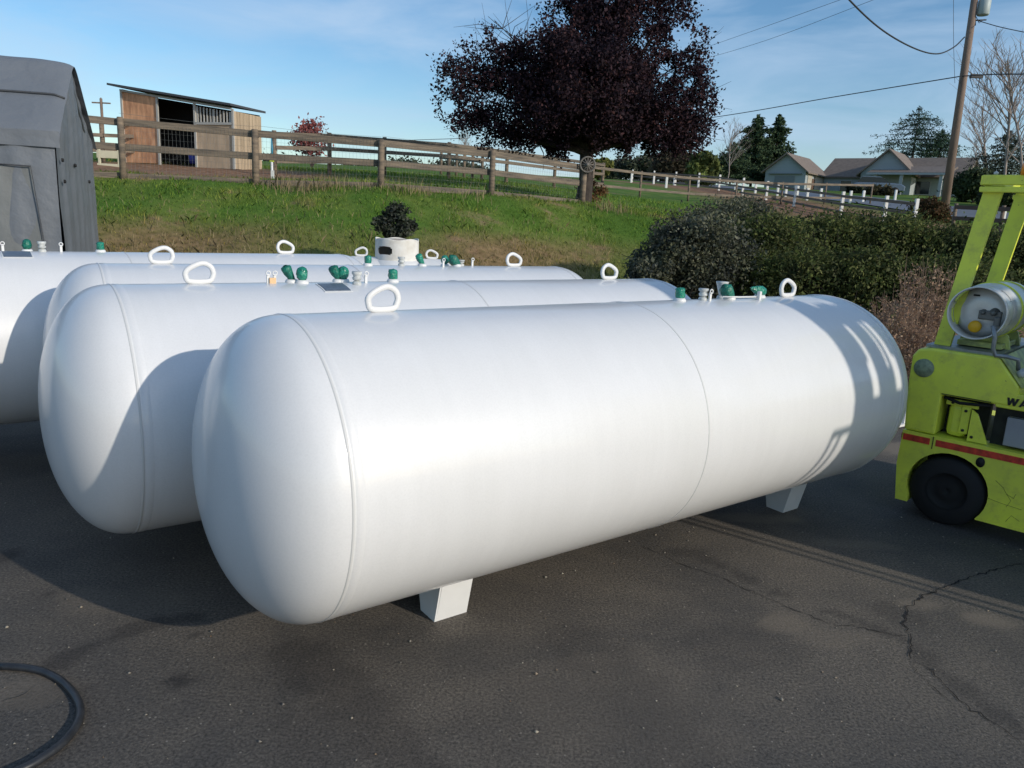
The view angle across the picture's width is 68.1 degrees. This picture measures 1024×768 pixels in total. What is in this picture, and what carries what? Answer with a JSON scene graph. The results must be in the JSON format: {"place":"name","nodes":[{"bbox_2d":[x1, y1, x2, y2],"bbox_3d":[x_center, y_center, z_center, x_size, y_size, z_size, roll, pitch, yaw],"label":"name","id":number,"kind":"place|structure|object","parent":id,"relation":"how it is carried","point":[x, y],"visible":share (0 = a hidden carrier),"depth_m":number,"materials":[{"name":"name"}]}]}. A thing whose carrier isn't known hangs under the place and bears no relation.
{"place":"outdoors","nodes":[
{"label":"outdoors","id":0,"kind":"place"},
{"bbox_2d":[250,169,631,215],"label":"dry grass","id":1,"kind":"structure","parent":0,"point":[362,184],"depth_m":16.54,"materials":[{"name":"plant"}]},
{"bbox_2d":[0,404,1023,767],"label":"asphalt yard","id":2,"kind":"structure","parent":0,"point":[160,606],"depth_m":2.83,"materials":[{"name":"grey asphalt"}]},
{"bbox_2d":[0,662,84,767],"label":"hose","id":3,"kind":"object","parent":2,"relation":"on","point":[67,686],"visible":1,"depth_m":2.40,"materials":[{"name":"rubber"}]},
{"bbox_2d":[0,55,98,251],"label":"storage shed","id":4,"kind":"object","parent":2,"relation":"on","point":[47,183],"visible":0.61,"depth_m":8.42,"materials":[{"name":"grey metal"}]},
{"bbox_2d":[0,239,362,424],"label":"propane tank","id":5,"kind":"object","parent":2,"relation":"on","point":[30,280],"visible":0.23,"depth_m":4.34,"materials":[{"name":"white metal"}]},
{"bbox_2d":[43,246,581,345],"bbox_3d":[-0.958,-0.195,4.917,3.544,1.340,1.045,-5,15,-32],"label":"propane tank","id":6,"kind":"object","parent":2,"relation":"on","point":[72,283],"visible":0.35,"depth_m":4.30,"materials":[{"name":"white metal"}]},
{"bbox_2d":[38,261,690,533],"bbox_3d":[-0.397,0.019,4.081,3.654,1.340,1.045,-6,15,-35],"label":"propane tank","id":7,"kind":"object","parent":2,"relation":"on","point":[123,368],"visible":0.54,"depth_m":2.90,"materials":[{"name":"white metal"}]},
{"bbox_2d":[350,237,451,265],"bbox_3d":[-1.209,-0.859,7.915,1.370,1.310,0.840,0,13,-11],"label":"domed tank","id":8,"kind":"object","parent":2,"relation":"on","point":[389,251],"visible":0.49,"depth_m":7.65,"materials":[{"name":"white metal"}]},
{"bbox_2d":[3,548,1021,743],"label":"asphalt cracks","id":9,"kind":"object","parent":2,"relation":"on","point":[905,615],"visible":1,"depth_m":3.18,"materials":[{"name":"black asphalt"}]},
{"bbox_2d":[3,489,1022,767],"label":"gravel grit","id":10,"kind":"object","parent":2,"relation":"on","point":[529,651],"visible":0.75,"depth_m":2.75,"materials":[{"name":"grey gravel"}]},
{"bbox_2d":[192,278,907,624],"bbox_3d":[0.488,0.195,3.488,3.654,1.340,1.045,-6,15,-36],"label":"propane tank","id":11,"kind":"object","parent":2,"relation":"on","point":[437,460],"visible":1,"depth_m":2.57,"materials":[{"name":"white metal"}]},
{"bbox_2d":[895,163,1023,532],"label":"forklift","id":12,"kind":"object","parent":2,"relation":"on","point":[960,459],"visible":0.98,"depth_m":4.18,"materials":[{"name":"green paint"}]},
{"bbox_2d":[947,280,1023,339],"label":"gas bottle","id":13,"kind":"object","parent":12,"relation":"on","point":[999,305],"visible":0.91,"depth_m":4.10,"materials":[{"name":"metal"}]},
{"bbox_2d":[956,327,1023,337],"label":"dry weeds","id":14,"kind":"object","parent":2,"relation":"on","point":[1021,334],"depth_m":7.20,"materials":[{"name":"brown plant"}]},
{"bbox_2d":[0,0,1023,186],"label":"sky","id":15,"kind":"structure","parent":0,"point":[363,67],"materials":[{"name":"blue"}]},
{"bbox_2d":[93,153,1023,337],"bbox_3d":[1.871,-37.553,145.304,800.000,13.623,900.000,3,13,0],"label":"ground","id":16,"kind":"structure","parent":0,"point":[484,249],"depth_m":15.65,"materials":[{"name":"green plant"}]},
{"bbox_2d":[92,98,110,141],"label":"utility pole","id":17,"kind":"object","parent":16,"relation":"on","point":[101,102],"visible":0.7,"depth_m":90.41,"materials":[{"name":"brown wood"}]},
{"bbox_2d":[96,149,118,166],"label":"cream gate","id":18,"kind":"structure","parent":16,"relation":"on","point":[100,154],"depth_m":23.15,"materials":[{"name":"beige wood"}]},
{"bbox_2d":[93,124,133,162],"bbox_3d":[-14.184,-8.304,25.902,0.352,1.774,2.766,13,16,39],"label":"paddock fence","id":19,"kind":"object","parent":16,"relation":"on","point":[101,134],"visible":0.24,"depth_m":25.95,"materials":[{"name":"brown wood"}]},
{"bbox_2d":[107,83,265,169],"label":"horse shed","id":20,"kind":"structure","parent":16,"relation":"on","point":[151,104],"depth_m":26.45,"materials":[{"name":"brown wood"}]},
{"bbox_2d":[271,138,273,177],"bbox_3d":[-5.955,-5.567,18.793,0.105,1.020,0.085,3,13,0],"label":"yard hydrant","id":21,"kind":"object","parent":16,"relation":"on","point":[272,171],"visible":0.56,"depth_m":18.80,"materials":[{"name":"white metal"}]},
{"bbox_2d":[287,112,333,167],"bbox_3d":[-8.709,-10.482,32.814,1.997,2.381,2.105,-1,13,-17],"label":"red tree","id":22,"kind":"object","parent":16,"relation":"on","point":[307,126],"visible":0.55,"depth_m":32.35,"materials":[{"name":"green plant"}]},
{"bbox_2d":[88,113,586,203],"bbox_3d":[-3.683,-4.885,17.147,12.545,1.612,1.398,-2,13,-21],"label":"board fence","id":23,"kind":"object","parent":16,"relation":"on","point":[121,146],"visible":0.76,"depth_m":16.62,"materials":[{"name":"brown wood"}]},
{"bbox_2d":[579,156,595,172],"bbox_3d":[1.963,-5.701,19.698,0.428,0.427,0.090,3,13,0],"label":"wagon wheel","id":24,"kind":"object","parent":23,"relation":"attached to","point":[587,164],"visible":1,"depth_m":19.68,"materials":[{"name":"grey wood"}]},
{"bbox_2d":[97,174,612,278],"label":"dry grass","id":25,"kind":"structure","parent":16,"relation":"on","point":[197,250],"depth_m":14.22,"materials":[{"name":"plant"}]},
{"bbox_2d":[370,200,418,238],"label":"bank shrub","id":26,"kind":"object","parent":16,"relation":"on","point":[388,218],"visible":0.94,"depth_m":11.75,"materials":[{"name":"green plant"}]},
{"bbox_2d":[386,155,422,167],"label":"distant tree","id":27,"kind":"object","parent":16,"relation":"on","point":[412,160],"visible":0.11,"depth_m":178.05,"materials":[{"name":"green plant"}]},
{"bbox_2d":[272,130,604,188],"bbox_3d":[-1.642,-8.092,28.483,15.807,1.748,0.333,-9,17,-43],"label":"paddock fence","id":28,"kind":"object","parent":16,"relation":"on","point":[329,148],"visible":0.62,"depth_m":26.70,"materials":[{"name":"brown wood"}]},
{"bbox_2d":[439,146,483,180],"bbox_3d":[-2.222,-9.381,32.252,0.180,1.755,5.552,-2,14,-22],"label":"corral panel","id":29,"kind":"object","parent":16,"relation":"on","point":[464,164],"visible":0.2,"depth_m":31.72,"materials":[{"name":"wood"}]},
{"bbox_2d":[428,157,495,169],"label":"distant tree","id":30,"kind":"object","parent":16,"relation":"on","point":[460,164],"visible":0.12,"depth_m":181.48,"materials":[{"name":"green plant"}]},
{"bbox_2d":[457,129,472,155],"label":"bare tree","id":31,"kind":"object","parent":16,"relation":"on","point":[465,141],"visible":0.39,"depth_m":57.38,"materials":[{"name":"brown plant"}]},
{"bbox_2d":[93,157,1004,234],"bbox_3d":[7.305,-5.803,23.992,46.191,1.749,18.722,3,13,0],"label":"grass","id":32,"kind":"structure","parent":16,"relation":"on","point":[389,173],"depth_m":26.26,"materials":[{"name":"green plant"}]},
{"bbox_2d":[426,0,731,201],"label":"plum tree","id":33,"kind":"object","parent":16,"relation":"on","point":[586,86],"visible":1,"depth_m":20.50,"materials":[{"name":"purple plant"}]},
{"bbox_2d":[574,178,609,202],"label":"shrub","id":34,"kind":"object","parent":16,"relation":"on","point":[596,191],"visible":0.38,"depth_m":23.61,"materials":[{"name":"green plant"}]},
{"bbox_2d":[593,157,613,179],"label":"willow shrub","id":35,"kind":"object","parent":16,"relation":"on","point":[608,163],"visible":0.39,"depth_m":57.20,"materials":[{"name":"green plant"}]},
{"bbox_2d":[604,156,624,178],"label":"distant tree","id":36,"kind":"object","parent":16,"relation":"on","point":[609,177],"visible":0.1,"depth_m":160.61,"materials":[{"name":"green plant"}]},
{"bbox_2d":[607,155,655,180],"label":"distant tree","id":37,"kind":"object","parent":16,"relation":"on","point":[627,164],"visible":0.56,"depth_m":142.27,"materials":[{"name":"green plant"}]},
{"bbox_2d":[617,245,681,285],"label":"hedge shrub","id":38,"kind":"object","parent":16,"relation":"on","point":[646,267],"visible":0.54,"depth_m":10.05,"materials":[{"name":"green plant"}]},
{"bbox_2d":[633,152,684,182],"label":"distant tree","id":39,"kind":"object","parent":16,"relation":"on","point":[649,163],"visible":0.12,"depth_m":140.28,"materials":[{"name":"green plant"}]},
{"bbox_2d":[644,151,690,182],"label":"shrub","id":40,"kind":"object","parent":16,"relation":"on","point":[674,166],"visible":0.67,"depth_m":80.32,"materials":[{"name":"green plant"}]},
{"bbox_2d":[635,209,721,298],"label":"hedge shrub","id":41,"kind":"object","parent":16,"relation":"on","point":[662,230],"visible":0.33,"depth_m":10.23,"materials":[{"name":"green plant"}]},
{"bbox_2d":[683,150,722,185],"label":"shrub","id":42,"kind":"object","parent":16,"relation":"on","point":[707,163],"visible":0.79,"depth_m":66.36,"materials":[{"name":"green plant"}]},
{"bbox_2d":[642,202,776,298],"bbox_3d":[2.625,-1.497,10.481,1.886,1.996,1.648,3,13,0],"label":"hedge shrub","id":43,"kind":"object","parent":16,"relation":"on","point":[720,238],"visible":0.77,"depth_m":10.05,"materials":[{"name":"green plant"}]},
{"bbox_2d":[648,186,789,295],"bbox_3d":[3.447,-2.104,12.583,2.477,2.333,1.988,3,13,0],"label":"hedge shrub","id":44,"kind":"object","parent":16,"relation":"on","point":[720,206],"visible":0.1,"depth_m":12.23,"materials":[{"name":"green plant"}]},
{"bbox_2d":[593,165,873,203],"bbox_3d":[11.869,-9.736,37.849,20.961,1.821,0.620,-6,15,-34],"label":"field fence","id":45,"kind":"object","parent":16,"relation":"on","point":[640,189],"visible":0.84,"depth_m":36.40,"materials":[{"name":"brown wood"}]},
{"bbox_2d":[716,142,756,184],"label":"tree","id":46,"kind":"object","parent":16,"relation":"on","point":[736,166],"visible":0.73,"depth_m":85.57,"materials":[{"name":"green plant"}]},
{"bbox_2d":[719,120,754,185],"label":"bare tree","id":47,"kind":"object","parent":16,"relation":"on","point":[730,142],"visible":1,"depth_m":76.49,"materials":[{"name":"brown plant"}]},
{"bbox_2d":[715,188,787,295],"bbox_3d":[3.979,-2.252,13.226,1.370,2.284,1.738,3,13,0],"label":"hedge shrub","id":48,"kind":"object","parent":16,"relation":"on","point":[744,197],"visible":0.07,"depth_m":12.78,"materials":[{"name":"green plant"}]},
{"bbox_2d":[732,114,779,186],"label":"conifer","id":49,"kind":"object","parent":16,"relation":"on","point":[759,156],"visible":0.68,"depth_m":89.85,"materials":[{"name":"green plant"}]},
{"bbox_2d":[736,210,795,295],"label":"hedge shrub","id":50,"kind":"object","parent":16,"relation":"on","point":[744,279],"depth_m":12.25,"materials":[{"name":"green plant"}]},
{"bbox_2d":[632,170,919,221],"bbox_3d":[13.504,-12.204,47.185,1.925,4.193,40.906,1,13,-6],"label":"road fence","id":51,"kind":"object","parent":16,"relation":"on","point":[886,200],"visible":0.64,"depth_m":38.53,"materials":[{"name":"white wood"}]},
{"bbox_2d":[762,114,796,181],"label":"conifer","id":52,"kind":"object","parent":16,"relation":"on","point":[779,130],"visible":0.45,"depth_m":91.65,"materials":[{"name":"green plant"}]},
{"bbox_2d":[727,195,852,294],"bbox_3d":[3.938,-1.669,11.201,1.931,2.143,1.863,3,13,0],"label":"hedge shrub","id":53,"kind":"object","parent":16,"relation":"on","point":[770,234],"visible":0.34,"depth_m":10.80,"materials":[{"name":"green plant"}]},
{"bbox_2d":[732,234,870,299],"bbox_3d":[3.840,-1.220,10.330,2.047,1.639,1.871,3,13,0],"label":"hedge shrub","id":54,"kind":"object","parent":16,"relation":"on","point":[797,265],"visible":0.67,"depth_m":9.96,"materials":[{"name":"green plant"}]},
{"bbox_2d":[788,196,899,259],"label":"hedge shrub","id":55,"kind":"object","parent":16,"relation":"on","point":[853,228],"visible":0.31,"depth_m":11.14,"materials":[{"name":"green plant"}]},
{"bbox_2d":[640,198,959,258],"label":"hedge shoots","id":56,"kind":"object","parent":55,"relation":"attached to","point":[762,224],"visible":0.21,"depth_m":10.79,"materials":[{"name":"green plant"}]},
{"bbox_2d":[845,186,863,193],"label":"shrub","id":57,"kind":"object","parent":16,"relation":"on","point":[855,189],"visible":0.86,"depth_m":72.83,"materials":[{"name":"green plant"}]},
{"bbox_2d":[799,237,918,320],"bbox_3d":[4.689,-1.149,10.200,1.436,1.641,1.647,-1,13,-16],"label":"hedge shrub","id":58,"kind":"object","parent":16,"relation":"on","point":[880,276],"visible":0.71,"depth_m":9.78,"materials":[{"name":"green plant"}]},
{"bbox_2d":[761,148,977,196],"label":"ranch house","id":59,"kind":"structure","parent":16,"relation":"on","point":[920,176],"depth_m":82.27,"materials":[{"name":"grey"}]},
{"bbox_2d":[769,173,801,187],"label":"garage door","id":60,"kind":"structure","parent":59,"relation":"in","point":[786,179],"depth_m":83.24,"materials":[{"name":"grey"}]},
{"bbox_2d":[839,180,851,190],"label":"window","id":61,"kind":"structure","parent":59,"relation":"in","point":[841,188],"depth_m":85.22,"materials":[{"name":"grey glass"}]},
{"bbox_2d":[914,180,931,194],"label":"window","id":62,"kind":"structure","parent":59,"relation":"in","point":[922,187],"depth_m":80.37,"materials":[{"name":"grey glass"}]},
{"bbox_2d":[854,176,904,193],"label":"parked car","id":63,"kind":"object","parent":16,"relation":"on","point":[880,180],"visible":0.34,"depth_m":72.49,"materials":[{"name":"silver metal"}]},
{"bbox_2d":[861,183,902,195],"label":"shrub","id":64,"kind":"object","parent":16,"relation":"on","point":[884,190],"visible":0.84,"depth_m":66.71,"materials":[{"name":"green plant"}]},
{"bbox_2d":[836,202,952,325],"bbox_3d":[5.635,-1.656,11.466,1.962,2.164,1.722,3,13,0],"label":"hedge shrub","id":65,"kind":"object","parent":16,"relation":"on","point":[900,230],"visible":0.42,"depth_m":10.98,"materials":[{"name":"green plant"}]},
{"bbox_2d":[854,287,939,385],"bbox_3d":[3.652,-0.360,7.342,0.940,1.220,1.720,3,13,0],"label":"dry weeds","id":66,"kind":"object","parent":16,"relation":"on","point":[895,327],"visible":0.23,"depth_m":7.00,"materials":[{"name":"brown plant"}]},
{"bbox_2d":[862,106,974,157],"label":"conifer","id":67,"kind":"object","parent":16,"relation":"on","point":[918,129],"visible":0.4,"depth_m":117.64,"materials":[{"name":"green plant"}]},
{"bbox_2d":[906,195,952,223],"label":"shrub","id":68,"kind":"object","parent":16,"relation":"on","point":[933,207],"visible":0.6,"depth_m":31.53,"materials":[{"name":"brown plant"}]},
{"bbox_2d":[875,258,986,346],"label":"dry weeds","id":69,"kind":"object","parent":16,"relation":"on","point":[939,314],"visible":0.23,"depth_m":7.57,"materials":[{"name":"brown plant"}]},
{"bbox_2d":[916,129,962,157],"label":"conifer","id":70,"kind":"object","parent":16,"relation":"on","point":[936,145],"visible":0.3,"depth_m":113.91,"materials":[{"name":"green plant"}]},
{"bbox_2d":[886,212,997,325],"bbox_3d":[6.374,-1.523,11.256,1.801,2.067,1.850,-4,14,-27],"label":"hedge shrub","id":71,"kind":"object","parent":16,"relation":"on","point":[948,234],"visible":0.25,"depth_m":10.85,"materials":[{"name":"green plant"}]},
{"bbox_2d":[891,235,1023,327],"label":"hedge shrub","id":72,"kind":"object","parent":16,"relation":"on","point":[983,270],"visible":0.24,"depth_m":9.61,"materials":[{"name":"brown plant"}]},
{"bbox_2d":[941,0,991,207],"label":"utility pole","id":73,"kind":"object","parent":16,"relation":"on","point":[980,8],"visible":0.91,"depth_m":33.66,"materials":[{"name":"brown wood"}]},
{"bbox_2d":[491,76,959,145],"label":"overhead cable","id":74,"kind":"object","parent":73,"relation":"attached to","point":[835,96],"visible":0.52,"depth_m":40.49,"materials":[{"name":"black plastic"}]},
{"bbox_2d":[848,0,964,54],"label":"overhead cable","id":75,"kind":"object","parent":73,"relation":"attached to","point":[863,14],"visible":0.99,"depth_m":26.87,"materials":[{"name":"black plastic"}]},
{"bbox_2d":[962,73,1023,76],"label":"overhead cable","id":76,"kind":"object","parent":73,"relation":"attached to","point":[996,74],"visible":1,"depth_m":30.64,"materials":[{"name":"black plastic"}]},
{"bbox_2d":[979,21,1022,31],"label":"overhead cable","id":77,"kind":"object","parent":73,"relation":"attached to","point":[1000,27],"visible":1,"depth_m":31.59,"materials":[{"name":"black plastic"}]},
{"bbox_2d":[964,140,988,168],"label":"bare tree","id":78,"kind":"object","parent":16,"relation":"on","point":[973,150],"visible":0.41,"depth_m":71.73,"materials":[{"name":"brown plant"}]},
{"bbox_2d":[951,166,1007,202],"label":"shrub","id":79,"kind":"object","parent":16,"relation":"on","point":[966,185],"visible":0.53,"depth_m":52.33,"materials":[{"name":"green plant"}]},
{"bbox_2d":[936,129,1023,200],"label":"conifer","id":80,"kind":"object","parent":16,"relation":"on","point":[1013,169],"visible":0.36,"depth_m":54.96,"materials":[{"name":"green plant"}]},
{"bbox_2d":[938,217,1023,284],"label":"hedge shrub","id":81,"kind":"object","parent":16,"relation":"on","point":[994,237],"visible":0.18,"depth_m":10.39,"materials":[{"name":"green plant"}]},
{"bbox_2d":[951,203,1010,234],"bbox_3d":[16.087,-5.047,23.807,0.222,1.132,4.196,-8,17,-41],"label":"rail fence","id":82,"kind":"object","parent":16,"relation":"on","point":[1003,208],"visible":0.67,"depth_m":24.77,"materials":[{"name":"white wood"}]},
{"bbox_2d":[947,29,1023,204],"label":"bare tree","id":83,"kind":"object","parent":16,"relation":"on","point":[1009,117],"visible":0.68,"depth_m":47.09,"materials":[{"name":"brown plant"}]},
{"bbox_2d":[960,79,1023,167],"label":"bare tree","id":84,"kind":"object","parent":16,"relation":"on","point":[973,123],"visible":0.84,"depth_m":57.36,"materials":[{"name":"brown plant"}]},
{"bbox_2d":[970,191,1015,206],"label":"shrub","id":85,"kind":"object","parent":16,"relation":"on","point":[1007,200],"visible":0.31,"depth_m":47.53,"materials":[{"name":"green plant"}]},
{"bbox_2d":[970,35,1023,168],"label":"bare tree","id":86,"kind":"object","parent":16,"relation":"on","point":[1010,96],"visible":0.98,"depth_m":44.02,"materials":[{"name":"brown plant"}]},
{"bbox_2d":[1010,231,1023,333],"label":"hedge shrub","id":87,"kind":"object","parent":16,"relation":"on","point":[1020,272],"visible":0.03,"depth_m":10.45,"materials":[{"name":"brown plant"}]},
{"bbox_2d":[708,0,838,46],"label":"overhead cable","id":88,"kind":"object","parent":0,"point":[776,22],"visible":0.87,"depth_m":49.64,"materials":[{"name":"black plastic"}]},
{"bbox_2d":[709,0,871,57],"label":"overhead cable","id":89,"kind":"object","parent":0,"point":[796,29],"visible":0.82,"depth_m":47.85,"materials":[{"name":"black plastic"}]},
{"bbox_2d":[604,178,1008,218],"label":"road","id":90,"kind":"structure","parent":0,"point":[968,213],"depth_m":44.68,"materials":[{"name":"grey asphalt"}]},
{"bbox_2d":[900,405,906,426],"bbox_3d":[3.275,0.237,6.437,0.310,0.230,0.120,-6,15,-33],"label":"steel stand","id":91,"kind":"object","parent":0,"point":[902,423],"visible":0.05,"depth_m":6.44,"materials":[{"name":"white metal"}]},
{"bbox_2d":[953,0,954,78],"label":"overhead cable","id":92,"kind":"object","parent":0,"point":[953,34],"visible":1,"depth_m":31.37,"materials":[{"name":"black plastic"}]}
]}

